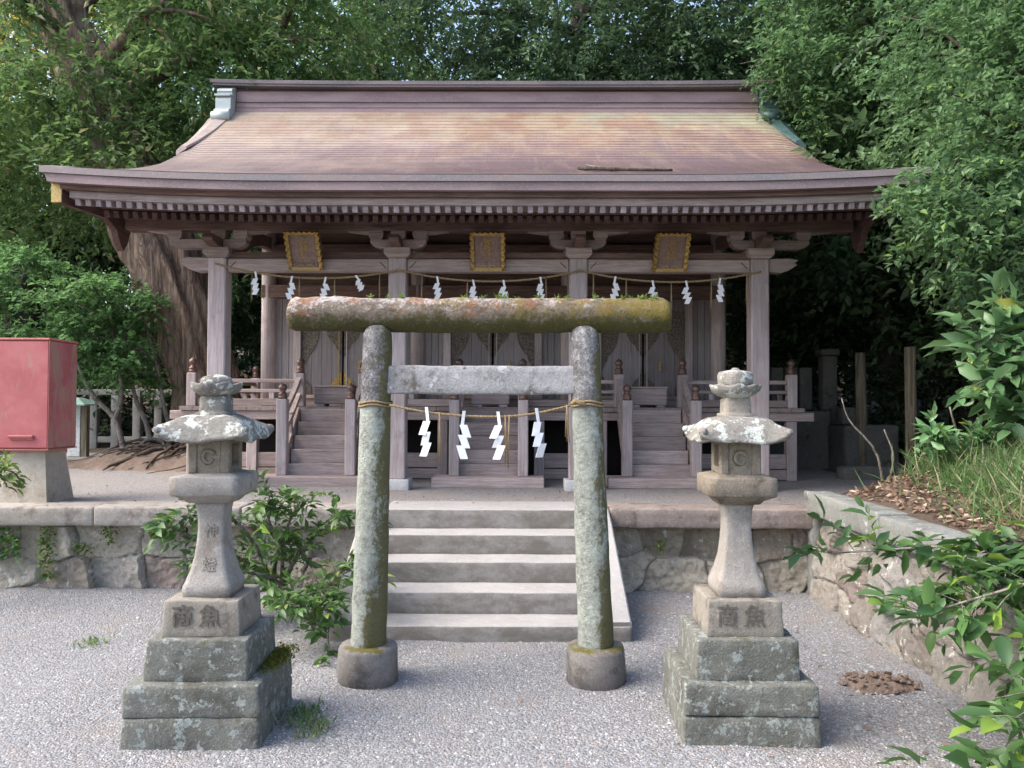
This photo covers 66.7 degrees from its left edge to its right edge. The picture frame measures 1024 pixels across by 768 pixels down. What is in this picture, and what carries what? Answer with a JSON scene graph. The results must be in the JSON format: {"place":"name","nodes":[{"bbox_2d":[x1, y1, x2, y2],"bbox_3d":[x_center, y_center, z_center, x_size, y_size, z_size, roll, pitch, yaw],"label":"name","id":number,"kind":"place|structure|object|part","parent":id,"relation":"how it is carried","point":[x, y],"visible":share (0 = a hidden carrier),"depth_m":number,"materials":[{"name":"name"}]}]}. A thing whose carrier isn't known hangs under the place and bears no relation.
{"place":"outdoors","nodes":[
{"label":"outdoors","id":0,"kind":"place"},
{"bbox_2d":[0,449,31,495],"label":"wall plant","id":1,"kind":"object","parent":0,"point":[9,476],"depth_m":6.24,"materials":[{"name":"green plant"}]},
{"bbox_2d":[67,634,114,647],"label":"grass","id":2,"kind":"structure","parent":0,"point":[92,642],"depth_m":5.27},
{"bbox_2d":[5,0,778,303],"label":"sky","id":3,"kind":"structure","parent":0,"point":[335,3],"materials":[{"name":"white"}]},
{"bbox_2d":[0,453,880,504],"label":"terrace gravel","id":4,"kind":"structure","parent":0,"point":[144,486],"depth_m":7.95,"materials":[{"name":"gravel"}]},
{"bbox_2d":[0,449,73,502],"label":"concrete pedestal","id":5,"kind":"object","parent":4,"relation":"on","point":[46,473],"visible":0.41,"depth_m":6.95,"materials":[{"name":"concrete"}]},
{"bbox_2d":[0,338,78,450],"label":"metal cabinet","id":6,"kind":"object","parent":5,"relation":"on","point":[38,384],"visible":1,"depth_m":6.89,"materials":[{"name":"metal"}]},
{"bbox_3d":[-4.330,0.094,6.875,0.444,0.940,0.036,0,-1,0],"label":"door","id":7,"kind":"part","parent":6,"relation":"part of","materials":[{"name":"red paint"}]},
{"bbox_2d":[0,235,81,338],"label":"maple tree","id":8,"kind":"object","parent":4,"relation":"on","point":[31,260],"visible":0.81,"depth_m":11.01,"materials":[{"name":"green plant"}]},
{"bbox_2d":[67,437,186,473],"bbox_3d":[-4.654,0.929,10.925,3.800,0.475,2.414,0,-1,0],"label":"root mound","id":9,"kind":"object","parent":4,"relation":"on","point":[143,454],"visible":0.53,"depth_m":10.46,"materials":[{"name":"soil"}]},
{"bbox_2d":[0,261,145,447],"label":"maple tree","id":10,"kind":"object","parent":9,"relation":"on","point":[88,282],"visible":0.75,"depth_m":10.78,"materials":[{"name":"green plant"}]},
{"bbox_2d":[37,282,185,442],"bbox_3d":[-5.719,-0.199,11.284,1.987,2.514,1.959,0,-1,0],"label":"maple tree","id":11,"kind":"object","parent":9,"relation":"on","point":[127,357],"visible":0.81,"depth_m":11.08,"materials":[{"name":"green plant"}]},
{"bbox_2d":[0,0,425,419],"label":"evergreen oak","id":12,"kind":"object","parent":9,"relation":"on","point":[102,98],"visible":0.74,"depth_m":11.62,"materials":[{"name":"plant"}]},
{"bbox_2d":[73,483,782,502],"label":"fallen leaves","id":13,"kind":"object","parent":4,"relation":"on","point":[423,495],"visible":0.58,"depth_m":7.48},
{"bbox_2d":[726,349,839,469],"bbox_3d":[3.825,0.397,10.893,1.665,1.771,0.418,0,-1,0],"label":"stone fence","id":14,"kind":"object","parent":4,"relation":"on","point":[812,447],"visible":0.41,"depth_m":10.80,"materials":[{"name":"stone"}]},
{"bbox_2d":[39,79,931,490],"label":"shrine building","id":15,"kind":"structure","parent":0,"point":[371,177],"depth_m":8.95,"materials":[{"name":"brown wood"}]},
{"bbox_2d":[283,230,323,270],"bbox_3d":[-2.133,-1.361,7.972,0.372,0.430,0.060,0,32,0],"label":"shrine plaque","id":16,"kind":"object","parent":15,"relation":"attached to","point":[303,249],"visible":1,"depth_m":7.97,"materials":[{"name":"gold wood"}]},
{"bbox_2d":[215,263,396,299],"bbox_3d":[-2.135,-1.035,8.050,1.887,0.440,0.033,0,-1,0],"label":"straw rope","id":17,"kind":"object","parent":15,"relation":"hanging from","point":[299,278],"visible":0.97,"depth_m":8.05,"materials":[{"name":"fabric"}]},
{"bbox_2d":[251,271,258,294],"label":"paper streamer","id":18,"kind":"object","parent":17,"relation":"hanging from","point":[255,288],"visible":1,"depth_m":8.03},
{"bbox_2d":[285,276,294,298],"bbox_3d":[-2.283,-0.994,8.020,0.105,0.247,0.045,0,-1,0],"label":"paper streamer","id":19,"kind":"object","parent":17,"relation":"hanging from","point":[290,290],"visible":0.96,"depth_m":8.02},
{"bbox_2d":[320,277,329,296],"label":"paper streamer","id":20,"kind":"object","parent":17,"relation":"hanging from","point":[323,291],"visible":0.88,"depth_m":8.04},
{"bbox_2d":[355,275,363,290],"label":"paper streamer","id":21,"kind":"object","parent":17,"relation":"hanging from","point":[360,285],"visible":1,"depth_m":8.03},
{"bbox_2d":[301,331,342,394],"bbox_3d":[-2.393,-0.460,9.796,0.512,1.235,0.048,0,-1,0],"label":"door","id":22,"kind":"structure","parent":15,"relation":"in","point":[321,351],"depth_m":9.78,"materials":[{"name":"grey wood"}]},
{"bbox_2d":[313,385,356,405],"bbox_3d":[-2.139,0.146,9.419,0.470,0.250,0.280,0,-1,0],"label":"offering box","id":23,"kind":"object","parent":15,"relation":"on","point":[325,395],"visible":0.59,"depth_m":9.29,"materials":[{"name":"wood"}]},
{"bbox_2d":[344,331,363,390],"bbox_3d":[-1.854,-0.458,9.787,0.512,1.235,0.056,0,-1,0],"label":"door","id":24,"kind":"structure","parent":15,"relation":"in","point":[353,341],"depth_m":9.78,"materials":[{"name":"grey wood"}]},
{"bbox_2d":[451,332,491,365],"bbox_3d":[-0.507,-0.453,9.780,0.512,1.235,0.048,0,-1,0],"label":"door","id":25,"kind":"structure","parent":15,"relation":"in","point":[462,343],"depth_m":9.77,"materials":[{"name":"grey wood"}]},
{"bbox_2d":[469,231,505,271],"bbox_3d":[-0.250,-1.354,7.972,0.372,0.430,0.060,0,32,0],"label":"shrine plaque","id":26,"kind":"object","parent":15,"relation":"attached to","point":[487,250],"visible":1,"depth_m":7.97,"materials":[{"name":"gold wood"}]},
{"bbox_2d":[397,269,578,297],"bbox_3d":[-0.251,-0.981,8.049,1.888,0.425,0.033,0,-1,0],"label":"straw rope","id":27,"kind":"object","parent":15,"relation":"hanging from","point":[422,275],"visible":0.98,"depth_m":8.05,"materials":[{"name":"fabric"}]},
{"bbox_2d":[433,276,441,298],"bbox_3d":[-0.770,-0.991,8.020,0.098,0.248,0.045,0,-1,0],"label":"paper streamer","id":28,"kind":"object","parent":27,"relation":"hanging from","point":[437,291],"visible":0.91,"depth_m":8.02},
{"bbox_2d":[469,280,477,297],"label":"paper streamer","id":29,"kind":"object","parent":27,"relation":"hanging from","point":[472,291],"visible":0.8,"depth_m":8.02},
{"bbox_2d":[499,280,507,296],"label":"paper streamer","id":30,"kind":"object","parent":27,"relation":"hanging from","point":[502,289],"visible":0.62,"depth_m":8.04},
{"bbox_2d":[536,277,544,297],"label":"paper streamer","id":31,"kind":"object","parent":27,"relation":"hanging from","point":[540,290],"visible":0.84,"depth_m":8.04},
{"bbox_2d":[472,394,509,406],"bbox_3d":[-0.256,0.153,9.419,0.470,0.250,0.280,0,-1,0],"label":"offering box","id":32,"kind":"object","parent":15,"relation":"on","point":[500,400],"visible":0.66,"depth_m":9.29,"materials":[{"name":"wood"}]},
{"bbox_2d":[494,332,534,395],"bbox_3d":[0.026,-0.451,9.772,0.512,1.235,0.056,0,-1,0],"label":"door","id":33,"kind":"structure","parent":15,"relation":"in","point":[509,348],"depth_m":9.76,"materials":[{"name":"grey wood"}]},
{"bbox_2d":[601,333,641,395],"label":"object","id":34,"kind":"structure","parent":15,"relation":"in","point":[626,347],"depth_m":9.75,"materials":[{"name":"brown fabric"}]},
{"bbox_2d":[577,164,672,170],"bbox_3d":[1.099,-2.262,8.007,1.073,0.284,0.340,-1,-2,41],"label":"dead branch","id":35,"kind":"object","parent":15,"relation":"on","point":[591,167],"visible":1,"depth_m":7.88,"materials":[{"name":"wood"}]},
{"bbox_2d":[630,387,667,407],"bbox_3d":[1.627,0.160,9.419,0.470,0.250,0.280,0,-1,0],"label":"offering box","id":36,"kind":"object","parent":15,"relation":"on","point":[655,397],"visible":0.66,"depth_m":9.29,"materials":[{"name":"wood"}]},
{"bbox_2d":[644,299,684,395],"bbox_3d":[1.909,-0.444,9.757,0.512,1.235,0.056,0,-1,0],"label":"door","id":37,"kind":"structure","parent":15,"relation":"in","point":[663,352],"depth_m":9.75,"materials":[{"name":"grey wood"}]},
{"bbox_2d":[579,269,760,308],"bbox_3d":[1.632,-0.954,8.048,1.887,0.464,0.033,0,-1,0],"label":"straw rope","id":38,"kind":"object","parent":15,"relation":"attached to","point":[626,279],"visible":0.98,"depth_m":8.05,"materials":[{"name":"fabric"}]},
{"bbox_2d":[610,276,619,298],"bbox_3d":[1.061,-0.983,8.027,0.106,0.260,0.030,0,-1,0],"label":"paper streamer","id":39,"kind":"object","parent":38,"relation":"hanging from","point":[614,291],"visible":0.91,"depth_m":8.03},
{"bbox_2d":[648,280,658,297],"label":"paper streamer","id":40,"kind":"object","parent":38,"relation":"hanging from","point":[651,290],"visible":0.7,"depth_m":8.03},
{"bbox_2d":[682,281,691,303],"bbox_3d":[1.801,-0.947,8.027,0.109,0.243,0.030,0,-1,0],"label":"paper streamer","id":41,"kind":"object","parent":38,"relation":"hanging from","point":[686,295],"visible":1,"depth_m":8.03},
{"bbox_2d":[716,278,723,301],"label":"paper streamer","id":42,"kind":"object","parent":38,"relation":"hanging from","point":[720,292],"visible":1,"depth_m":8.02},
{"bbox_2d":[651,232,691,272],"bbox_3d":[1.633,-1.347,7.972,0.372,0.430,0.060,0,32,0],"label":"shrine plaque","id":43,"kind":"object","parent":15,"relation":"attached to","point":[671,250],"visible":1,"depth_m":7.97,"materials":[{"name":"gold wood"}]},
{"bbox_2d":[0,339,1010,480],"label":"forest floor","id":44,"kind":"structure","parent":0,"point":[103,446],"depth_m":16.36,"materials":[{"name":"soil"}]},
{"bbox_2d":[0,216,50,327],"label":"forest tree","id":45,"kind":"object","parent":44,"relation":"on","point":[11,274],"depth_m":17.95,"materials":[{"name":"green plant"}]},
{"bbox_2d":[0,16,143,341],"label":"forest tree","id":46,"kind":"object","parent":44,"relation":"on","point":[101,259],"visible":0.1,"depth_m":17.18,"materials":[{"name":"green plant"}]},
{"bbox_2d":[67,397,97,456],"bbox_3d":[-7.053,0.727,12.586,0.600,1.020,0.600,0,-1,0],"label":"notice box","id":47,"kind":"object","parent":44,"relation":"on","point":[83,405],"visible":0.54,"depth_m":12.53,"materials":[{"name":"brown wood"}]},
{"bbox_2d":[6,6,190,407],"bbox_3d":[-10.559,-4.766,20.705,6.063,11.728,5.208,0,-1,21],"label":"forest tree","id":48,"kind":"object","parent":44,"relation":"on","point":[98,27],"depth_m":20.26,"materials":[{"name":"green plant"}]},
{"bbox_2d":[0,0,216,148],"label":"sunlit tree","id":49,"kind":"object","parent":44,"relation":"on","point":[5,37],"visible":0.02,"depth_m":19.49,"materials":[{"name":"green plant"}]},
{"bbox_2d":[10,0,267,420],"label":"forest tree","id":50,"kind":"object","parent":44,"relation":"on","point":[176,76],"visible":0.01,"depth_m":17.18,"materials":[{"name":"green plant"}]},
{"bbox_2d":[22,279,261,444],"bbox_3d":[-6.468,-0.190,16.047,7.418,4.048,2.559,0,-1,0],"label":"understory tree","id":51,"kind":"object","parent":44,"relation":"on","point":[125,407],"visible":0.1,"depth_m":15.71,"materials":[{"name":"green plant"}]},
{"bbox_2d":[76,389,250,448],"bbox_3d":[-6.253,0.718,15.187,6.700,1.220,0.140,0,-1,0],"label":"stone fence","id":52,"kind":"object","parent":44,"relation":"on","point":[96,440],"visible":0.13,"depth_m":15.12,"materials":[{"name":"stone"}]},
{"bbox_2d":[94,125,261,378],"bbox_3d":[-5.282,-2.280,17.206,5.800,7.427,7.035,-1,-2,45],"label":"forest tree","id":53,"kind":"object","parent":44,"relation":"on","point":[243,290],"visible":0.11,"depth_m":15.79,"materials":[{"name":"green plant"}]},
{"bbox_2d":[231,283,260,377],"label":"forest tree","id":54,"kind":"object","parent":44,"relation":"on","point":[251,337],"depth_m":20.15,"materials":[{"name":"green plant"}]},
{"bbox_2d":[231,0,478,250],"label":"forest tree","id":55,"kind":"object","parent":44,"relation":"on","point":[349,76],"visible":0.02,"depth_m":16.48,"materials":[{"name":"green plant"}]},
{"bbox_2d":[344,0,505,80],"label":"forest tree","id":56,"kind":"object","parent":44,"relation":"on","point":[437,65],"visible":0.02,"depth_m":19.54,"materials":[{"name":"green plant"}]},
{"bbox_2d":[10,256,955,370],"bbox_3d":[-0.109,-3.333,31.551,63.839,11.469,14.434,0,-1,0],"label":"wood","id":57,"kind":"object","parent":44,"relation":"on","point":[233,351],"depth_m":33.34,"materials":[{"name":"green plant"}]},
{"bbox_2d":[495,0,627,80],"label":"forest tree","id":58,"kind":"object","parent":44,"relation":"on","point":[552,14],"visible":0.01,"depth_m":21.57,"materials":[{"name":"green plant"}]},
{"bbox_2d":[355,0,808,123],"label":"camphor tree","id":59,"kind":"object","parent":44,"relation":"on","point":[660,35],"visible":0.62,"depth_m":12.89,"materials":[{"name":"green plant"}]},
{"bbox_2d":[544,46,680,79],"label":"forest tree","id":60,"kind":"object","parent":44,"relation":"on","point":[675,64],"depth_m":16.41,"materials":[{"name":"green plant"}]},
{"bbox_2d":[619,21,703,76],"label":"forest tree","id":61,"kind":"object","parent":44,"relation":"on","point":[643,54],"visible":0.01,"depth_m":20.30,"materials":[{"name":"green plant"}]},
{"bbox_2d":[691,0,904,366],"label":"forest tree","id":62,"kind":"object","parent":44,"relation":"on","point":[774,235],"visible":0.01,"depth_m":14.02,"materials":[{"name":"green plant"}]},
{"bbox_2d":[725,234,880,409],"bbox_3d":[5.904,-2.558,16.009,5.961,7.633,7.231,-1,-2,40],"label":"forest tree","id":63,"kind":"object","parent":44,"relation":"on","point":[814,408],"visible":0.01,"depth_m":15.55,"materials":[{"name":"green plant"}]},
{"bbox_2d":[707,0,919,416],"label":"forest tree","id":64,"kind":"object","parent":44,"relation":"on","point":[743,7],"visible":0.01,"depth_m":13.05,"materials":[{"name":"green plant"}]},
{"bbox_2d":[725,234,943,422],"bbox_3d":[4.590,-0.604,12.375,4.635,4.160,2.594,0,-1,0],"label":"understory tree","id":65,"kind":"object","parent":44,"relation":"on","point":[786,349],"visible":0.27,"depth_m":12.17,"materials":[{"name":"green plant"}]},
{"bbox_2d":[855,352,866,465],"bbox_3d":[4.550,0.475,10.145,0.143,1.766,0.144,0,-1,0],"label":"wooden post","id":66,"kind":"object","parent":44,"relation":"on","point":[860,391],"visible":0.78,"depth_m":10.10,"materials":[{"name":"brown wood"}]},
{"bbox_2d":[828,407,898,469],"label":"stone block","id":67,"kind":"structure","parent":44,"relation":"on","point":[843,439],"depth_m":10.09,"materials":[{"name":"stone"}]},
{"bbox_2d":[724,0,1015,449],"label":"broadleaf tree","id":68,"kind":"object","parent":44,"relation":"on","point":[812,70],"visible":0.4,"depth_m":10.42,"materials":[{"name":"green plant"}]},
{"bbox_2d":[726,0,1014,443],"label":"forest tree","id":69,"kind":"object","parent":44,"relation":"on","point":[845,261],"visible":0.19,"depth_m":10.16,"materials":[{"name":"green plant"}]},
{"bbox_2d":[786,2,958,152],"bbox_3d":[7.958,-4.520,11.972,7.728,10.831,7.554,-1,-2,42],"label":"forest tree","id":70,"kind":"object","parent":44,"relation":"on","point":[857,59],"depth_m":12.30,"materials":[{"name":"green plant"}]},
{"bbox_2d":[836,465,921,479],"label":"stone kerb","id":71,"kind":"structure","parent":44,"relation":"on","point":[849,472],"depth_m":9.27,"materials":[{"name":"stone"}]},
{"bbox_2d":[832,0,1023,181],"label":"forest tree","id":72,"kind":"object","parent":44,"relation":"on","point":[881,32],"visible":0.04,"depth_m":9.69,"materials":[{"name":"green plant"}]},
{"bbox_2d":[920,300,936,411],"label":"forest tree","id":73,"kind":"object","parent":44,"relation":"on","point":[922,401],"depth_m":14.74,"materials":[{"name":"green plant"}]},
{"bbox_2d":[838,0,1023,364],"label":"broadleaf tree","id":74,"kind":"object","parent":44,"relation":"on","point":[946,228],"visible":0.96,"depth_m":6.88,"materials":[{"name":"green plant"}]},
{"bbox_2d":[840,237,1021,454],"bbox_3d":[6.968,-0.814,10.903,4.375,4.568,2.806,0,-1,26],"label":"understory tree","id":75,"kind":"object","parent":44,"relation":"on","point":[949,386],"visible":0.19,"depth_m":10.75,"materials":[{"name":"green plant"}]},
{"bbox_2d":[0,586,1017,767],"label":"gravel ground","id":76,"kind":"structure","parent":0,"point":[952,700],"depth_m":4.28,"materials":[{"name":"gravel"}]},
{"bbox_2d":[0,501,355,588],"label":"retaining wall","id":77,"kind":"structure","parent":76,"relation":"on","point":[122,561],"depth_m":6.73,"materials":[{"name":"stone"}]},
{"bbox_2d":[0,526,22,562],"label":"wall fern","id":78,"kind":"object","parent":77,"relation":"attached to","point":[6,539],"depth_m":6.65,"materials":[{"name":"green plant"}]},
{"bbox_2d":[35,505,57,579],"bbox_3d":[-3.982,1.361,6.656,0.182,0.653,0.118,1,-1,-21],"label":"wall fern","id":79,"kind":"object","parent":77,"relation":"attached to","point":[40,557],"depth_m":6.66,"materials":[{"name":"plant"}]},
{"bbox_2d":[69,541,92,555],"bbox_3d":[-3.680,1.413,6.649,0.206,0.132,0.090,0,-1,0],"label":"wall fern","id":80,"kind":"object","parent":77,"relation":"attached to","point":[79,548],"depth_m":6.66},
{"bbox_2d":[99,526,118,545],"bbox_3d":[-3.446,1.286,6.658,0.170,0.196,0.081,0,-1,0],"label":"wall fern","id":81,"kind":"object","parent":77,"relation":"attached to","point":[108,535],"depth_m":6.66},
{"bbox_2d":[119,374,291,750],"bbox_3d":[-1.529,0.875,4.000,0.670,1.852,0.630,0,-1,-1],"label":"stone lantern","id":82,"kind":"object","parent":76,"relation":"on","point":[198,682],"visible":0.96,"depth_m":3.81,"materials":[{"name":"stone"}]},
{"bbox_2d":[256,641,306,674],"bbox_3d":[-1.229,1.434,4.090,0.321,0.051,0.507,0,-1,0],"label":"moss","id":83,"kind":"object","parent":82,"relation":"on","point":[276,658],"visible":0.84,"depth_m":4.07,"materials":[{"name":"plant"}]},
{"bbox_2d":[140,468,392,609],"bbox_3d":[-1.767,1.196,5.723,1.807,1.176,0.845,0,-1,0],"label":"evergreen shrub","id":84,"kind":"object","parent":76,"relation":"on","point":[282,539],"visible":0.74,"depth_m":5.67,"materials":[{"name":"green plant"}]},
{"bbox_2d":[275,693,336,742],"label":"grass","id":85,"kind":"structure","parent":76,"relation":"on","point":[307,716],"depth_m":3.97,"materials":[{"name":"plant"}]},
{"bbox_2d":[255,549,395,665],"bbox_3d":[-1.241,1.540,5.260,0.902,0.806,0.965,0,-1,0],"label":"evergreen shrub","id":86,"kind":"object","parent":76,"relation":"on","point":[317,596],"visible":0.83,"depth_m":5.10,"materials":[{"name":"green plant"}]},
{"bbox_2d":[286,291,671,690],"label":"torii gate","id":87,"kind":"structure","parent":76,"relation":"on","point":[368,655],"depth_m":4.59,"materials":[{"name":"stone"}]},
{"bbox_2d":[358,398,603,466],"bbox_3d":[-0.185,0.291,4.628,1.468,0.422,0.240,0,-1,0],"label":"straw rope","id":88,"kind":"object","parent":87,"relation":"attached to","point":[578,402],"visible":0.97,"depth_m":4.53,"materials":[{"name":"fabric"}]},
{"bbox_2d":[419,407,430,455],"bbox_3d":[-0.501,0.275,4.495,0.085,0.283,0.049,0,-1,17],"label":"paper streamer","id":89,"kind":"object","parent":88,"relation":"hanging from","point":[425,438],"visible":1,"depth_m":4.50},
{"bbox_2d":[456,411,470,458],"bbox_3d":[-0.279,0.293,4.494,0.089,0.276,0.048,1,-1,-14],"label":"paper streamer","id":90,"kind":"object","parent":88,"relation":"hanging from","point":[463,441],"visible":1,"depth_m":4.49,"materials":[{"name":"paper"}]},
{"bbox_2d":[490,412,505,459],"bbox_3d":[-0.084,0.297,4.495,0.097,0.275,0.049,0,-1,9],"label":"paper streamer","id":91,"kind":"object","parent":88,"relation":"hanging from","point":[497,444],"visible":1,"depth_m":4.50,"materials":[{"name":"paper"}]},
{"bbox_2d":[532,408,546,456],"bbox_3d":[0.154,0.282,4.504,0.089,0.285,0.036,1,-1,-20],"label":"paper streamer","id":92,"kind":"object","parent":88,"relation":"hanging from","point":[537,434],"visible":1,"depth_m":4.50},
{"bbox_2d":[329,501,631,641],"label":"stone steps","id":93,"kind":"structure","parent":76,"relation":"on","point":[483,571],"depth_m":5.95,"materials":[{"name":"stone"}]},
{"bbox_2d":[48,654,927,767],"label":"fallen leaves","id":94,"kind":"object","parent":76,"relation":"on","point":[677,743],"visible":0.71,"depth_m":3.82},
{"bbox_2d":[607,502,812,592],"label":"retaining wall","id":95,"kind":"structure","parent":76,"relation":"on","point":[690,534],"depth_m":6.73,"materials":[{"name":"stone"}]},
{"bbox_2d":[655,538,665,553],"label":"fern","id":96,"kind":"object","parent":95,"relation":"attached to","point":[659,547],"depth_m":6.67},
{"bbox_2d":[663,368,821,747],"bbox_3d":[1.159,0.863,4.042,0.667,1.897,0.630,0,-1,2],"label":"stone lantern","id":97,"kind":"object","parent":76,"relation":"on","point":[733,674],"visible":0.97,"depth_m":3.85,"materials":[{"name":"stone"}]},
{"bbox_2d":[633,608,1012,767],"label":"fallen leaves","id":98,"kind":"object","parent":76,"relation":"on","point":[867,728],"visible":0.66,"depth_m":4.18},
{"bbox_2d":[835,671,922,694],"bbox_3d":[2.169,1.743,4.582,0.493,0.082,0.344,0,-1,0],"label":"soil heap","id":99,"kind":"object","parent":76,"relation":"on","point":[885,682],"visible":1,"depth_m":4.53,"materials":[{"name":"soil"}]},
{"bbox_2d":[804,491,1023,733],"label":"retaining wall","id":100,"kind":"structure","parent":76,"relation":"on","point":[827,589],"depth_m":5.26,"materials":[{"name":"grey stone"}]},
{"bbox_2d":[874,635,1023,767],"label":"overhanging shrub","id":101,"kind":"object","parent":76,"relation":"on","point":[962,753],"visible":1,"depth_m":2.90,"materials":[{"name":"green plant"}]},
{"bbox_2d":[849,419,1023,541],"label":"earth bank","id":102,"kind":"structure","parent":0,"point":[923,515],"depth_m":5.43,"materials":[{"name":"green plant"}]},
{"bbox_2d":[783,494,1023,760],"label":"overhanging shrub","id":103,"kind":"object","parent":102,"relation":"on","point":[986,571],"visible":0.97,"depth_m":3.70,"materials":[{"name":"green plant"}]},
{"bbox_2d":[904,347,916,470],"bbox_3d":[4.659,0.392,9.096,0.134,1.646,0.134,0,-1,0],"label":"wooden post","id":104,"kind":"object","parent":102,"relation":"on","point":[910,386],"visible":0.68,"depth_m":9.06,"materials":[{"name":"brown wood"}]},
{"bbox_2d":[841,398,1003,485],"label":"dead twigs","id":105,"kind":"object","parent":102,"relation":"on","point":[893,456],"visible":0.47,"depth_m":6.78,"materials":[{"name":"wood"}]},
{"bbox_2d":[842,459,1023,539],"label":"fallen leaves","id":106,"kind":"object","parent":102,"relation":"on","point":[961,523],"visible":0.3,"depth_m":5.53,"materials":[{"name":"plant"}]},
{"bbox_2d":[910,401,1008,463],"bbox_3d":[3.402,0.462,5.921,0.681,0.676,0.560,0,-1,19],"label":"bank plant","id":107,"kind":"object","parent":102,"relation":"on","point":[933,433],"visible":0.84,"depth_m":5.90,"materials":[{"name":"green plant"}]},
{"bbox_2d":[921,266,1023,454],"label":"aucuba shrub","id":108,"kind":"object","parent":102,"relation":"on","point":[1000,387],"visible":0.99,"depth_m":5.88,"materials":[{"name":"green plant"}]},
{"bbox_2d":[928,175,1023,399],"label":"understory tree","id":109,"kind":"object","parent":102,"relation":"on","point":[941,323],"visible":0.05,"depth_m":8.56,"materials":[{"name":"green plant"}]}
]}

